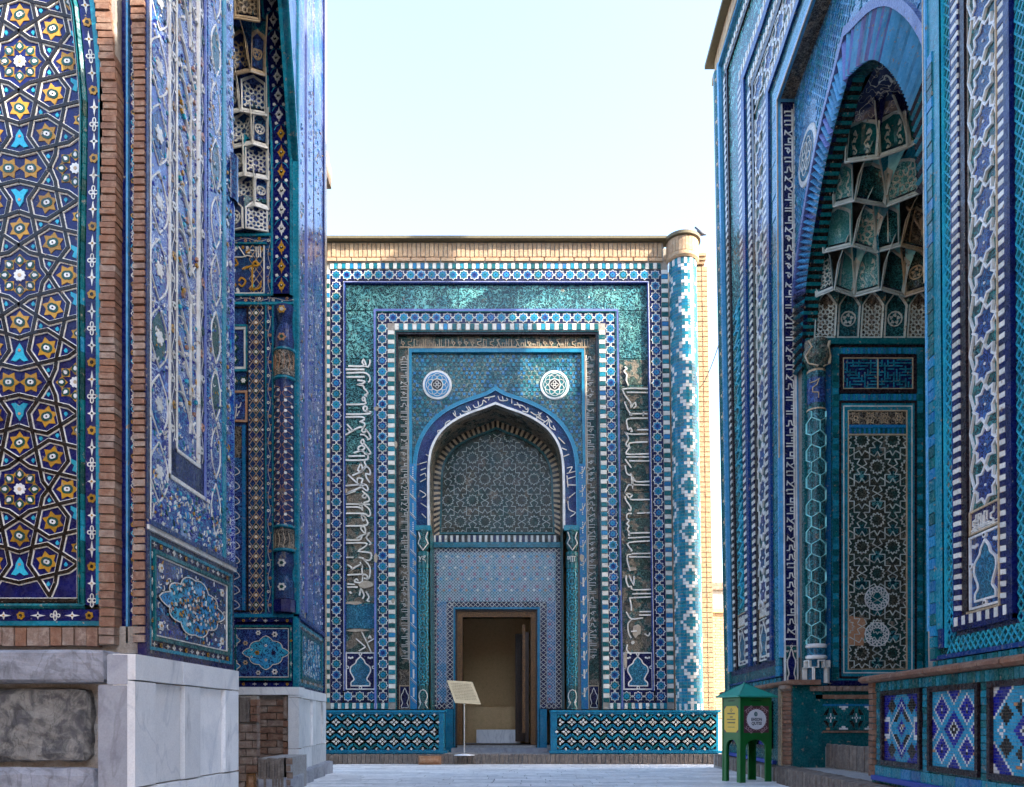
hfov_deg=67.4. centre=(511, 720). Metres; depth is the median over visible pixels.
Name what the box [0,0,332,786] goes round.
mausoleum
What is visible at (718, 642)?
building
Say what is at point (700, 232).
pigeon
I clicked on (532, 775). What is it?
ground
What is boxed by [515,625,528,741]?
door leaf
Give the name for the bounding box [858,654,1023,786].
plinth
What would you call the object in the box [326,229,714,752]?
mausoleum
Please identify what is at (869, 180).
mausoleum
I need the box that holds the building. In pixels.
[712,582,724,749]
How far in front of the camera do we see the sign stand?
13.96 m
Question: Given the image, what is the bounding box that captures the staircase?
[714,743,896,786]
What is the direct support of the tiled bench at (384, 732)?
on the doorstep
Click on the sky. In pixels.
(445, 117)
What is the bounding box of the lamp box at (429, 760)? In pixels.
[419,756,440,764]
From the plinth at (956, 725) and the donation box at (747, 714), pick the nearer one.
the plinth at (956, 725)
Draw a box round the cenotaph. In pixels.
[476,730,519,742]
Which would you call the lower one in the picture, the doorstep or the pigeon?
the doorstep
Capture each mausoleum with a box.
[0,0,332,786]
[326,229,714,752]
[704,0,1023,691]
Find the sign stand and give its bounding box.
[447,680,480,755]
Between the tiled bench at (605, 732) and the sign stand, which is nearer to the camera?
the sign stand
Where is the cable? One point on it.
(710, 368)
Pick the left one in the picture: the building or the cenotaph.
the cenotaph
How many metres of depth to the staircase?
8.39 m
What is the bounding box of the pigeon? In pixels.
[695,226,705,235]
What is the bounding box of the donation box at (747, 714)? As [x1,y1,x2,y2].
[716,682,777,782]
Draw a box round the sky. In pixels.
[327,0,722,581]
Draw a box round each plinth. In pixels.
[719,680,871,767]
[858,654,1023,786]
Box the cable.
[699,347,717,388]
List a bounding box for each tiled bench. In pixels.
[323,710,448,754]
[549,710,721,754]
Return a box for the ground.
[304,753,788,786]
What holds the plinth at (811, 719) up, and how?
on the staircase
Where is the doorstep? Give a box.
[326,752,713,763]

